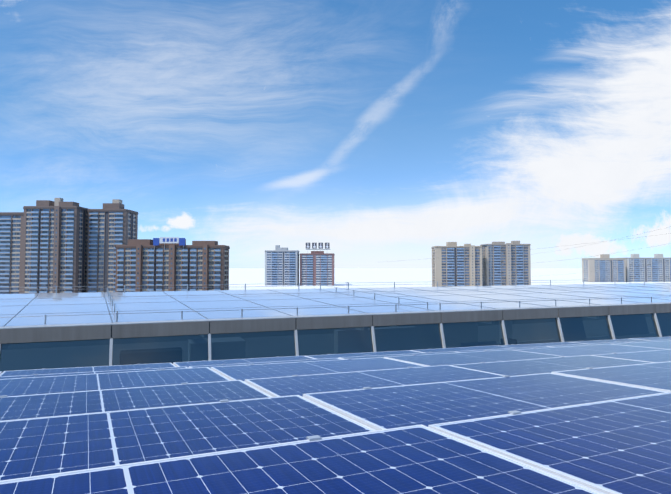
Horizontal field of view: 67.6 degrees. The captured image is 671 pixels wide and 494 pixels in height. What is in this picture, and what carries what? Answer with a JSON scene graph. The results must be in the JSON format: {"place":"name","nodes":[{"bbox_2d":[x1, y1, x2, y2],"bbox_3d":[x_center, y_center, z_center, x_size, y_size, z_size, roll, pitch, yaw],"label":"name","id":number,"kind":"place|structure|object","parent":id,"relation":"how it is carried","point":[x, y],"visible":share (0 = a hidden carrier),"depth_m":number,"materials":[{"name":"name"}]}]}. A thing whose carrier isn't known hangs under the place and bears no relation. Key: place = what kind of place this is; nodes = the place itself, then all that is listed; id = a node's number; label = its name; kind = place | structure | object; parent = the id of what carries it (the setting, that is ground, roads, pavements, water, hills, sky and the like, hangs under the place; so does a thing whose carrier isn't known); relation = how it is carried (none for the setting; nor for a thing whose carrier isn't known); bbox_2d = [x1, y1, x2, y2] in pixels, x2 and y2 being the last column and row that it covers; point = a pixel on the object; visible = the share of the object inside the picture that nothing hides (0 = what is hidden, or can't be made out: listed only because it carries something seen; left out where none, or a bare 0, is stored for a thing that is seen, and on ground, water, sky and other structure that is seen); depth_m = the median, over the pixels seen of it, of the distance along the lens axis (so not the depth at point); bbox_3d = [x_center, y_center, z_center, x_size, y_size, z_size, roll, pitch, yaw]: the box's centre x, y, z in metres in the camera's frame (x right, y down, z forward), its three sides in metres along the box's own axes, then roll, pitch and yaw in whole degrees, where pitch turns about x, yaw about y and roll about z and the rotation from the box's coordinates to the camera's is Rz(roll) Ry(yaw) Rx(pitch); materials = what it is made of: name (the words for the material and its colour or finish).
{"place":"outdoors","nodes":[
{"label":"outdoors","id":0,"kind":"place"},
{"bbox_2d":[22,198,87,293],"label":"tower","id":1,"kind":"structure","parent":0,"point":[55,232],"depth_m":339.64,"materials":[{"name":"brown glass"}]},
{"bbox_2d":[86,199,137,292],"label":"tower","id":2,"kind":"structure","parent":0,"point":[113,224],"depth_m":349.06,"materials":[{"name":"brown glass"}]},
{"bbox_2d":[265,245,334,285],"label":"tower","id":3,"kind":"structure","parent":0,"point":[281,266],"materials":[{"name":"white concrete"}]},
{"bbox_2d":[0,283,670,371],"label":"clerestory skylight","id":4,"kind":"object","parent":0,"point":[33,347],"visible":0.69,"depth_m":12.09},
{"bbox_2d":[0,283,670,326],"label":"roof","id":5,"kind":"structure","parent":4,"relation":"attached to","point":[205,302],"depth_m":15.72,"materials":[{"name":"glass"}]},
{"bbox_2d":[0,336,670,493],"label":"solar panel frames","id":6,"kind":"structure","parent":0,"point":[524,462],"depth_m":2.42,"materials":[{"name":"silver metal"}]},
{"bbox_2d":[0,337,670,493],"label":"solar panels","id":7,"kind":"object","parent":6,"relation":"in","point":[622,446],"visible":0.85,"depth_m":2.20,"materials":[{"name":"blue glass"}]},
{"bbox_2d":[0,0,670,267],"label":"sky","id":8,"kind":"structure","parent":0,"point":[379,132],"materials":[{"name":"blue"}]},
{"bbox_2d":[345,245,491,285],"bbox_3d":[9.073,4.477,40.336,1.148,10.913,42.815,-1,-2,25],"label":"floodlight pole","id":9,"kind":"object","parent":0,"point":[490,263],"visible":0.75,"depth_m":59.44,"materials":[{"name":"silver metal"}]},
{"bbox_2d":[229,268,670,289],"bbox_3d":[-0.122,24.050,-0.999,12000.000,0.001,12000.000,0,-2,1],"label":"city ground","id":10,"kind":"structure","parent":0,"point":[251,278],"depth_m":978.69,"materials":[{"name":"white"}]},
{"bbox_2d":[0,212,23,293],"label":"block","id":11,"kind":"structure","parent":10,"relation":"on","point":[11,242],"depth_m":355.16,"materials":[{"name":"brown glass"}]},
{"bbox_2d":[115,238,229,291],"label":"apartment building","id":12,"kind":"structure","parent":10,"relation":"on","point":[173,267],"depth_m":306.95,"materials":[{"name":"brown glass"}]},
{"bbox_2d":[153,237,329,249],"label":"rooftop signs","id":13,"kind":"object","parent":12,"relation":"on","point":[164,240],"visible":1,"depth_m":306.76,"materials":[{"name":"blue"}]},
{"bbox_2d":[431,242,481,286],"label":"cream tower","id":14,"kind":"structure","parent":10,"relation":"on","point":[451,266],"depth_m":536.84,"materials":[{"name":"beige glass"}]},
{"bbox_2d":[582,254,625,281],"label":"block","id":15,"kind":"structure","parent":10,"relation":"on","point":[611,268],"depth_m":750.68,"materials":[{"name":"beige glass"}]},
{"bbox_2d":[625,254,670,281],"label":"block","id":16,"kind":"structure","parent":10,"relation":"on","point":[638,269],"depth_m":758.97,"materials":[{"name":"grey glass"}]},
{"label":"podium building","id":17,"kind":"object","parent":10,"relation":"on","visible":0},
{"bbox_3d":[17.893,3.963,29.858,85.568,3.602,50.488,0,-2,1],"label":"skylight","id":18,"kind":"object","parent":17,"relation":"on","visible":0},
{"bbox_2d":[0,279,651,323],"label":"roof safety rail posts","id":19,"kind":"object","parent":18,"relation":"on","point":[124,288],"visible":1,"depth_m":16.47,"materials":[{"name":"silver metal"}]},
{"bbox_3d":[4.008,1.032,2.762,41.833,3.470,33.002,0,-2,1],"label":"metal roof deck","id":20,"kind":"object","parent":17,"relation":"on","visible":0},
{"bbox_2d":[0,336,670,439],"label":"panel clamps","id":21,"kind":"object","parent":20,"relation":"on","point":[315,437],"visible":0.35,"depth_m":3.24,"materials":[{"name":"silver metal"}]},
{"bbox_2d":[480,241,530,285],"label":"grey tower","id":22,"kind":"structure","parent":0,"point":[511,267],"depth_m":545.62,"materials":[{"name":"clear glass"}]},
{"bbox_2d":[387,230,670,275],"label":"power lines","id":23,"kind":"object","parent":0,"point":[575,247],"visible":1,"depth_m":207.66,"materials":[{"name":"grey metal"}]}
]}

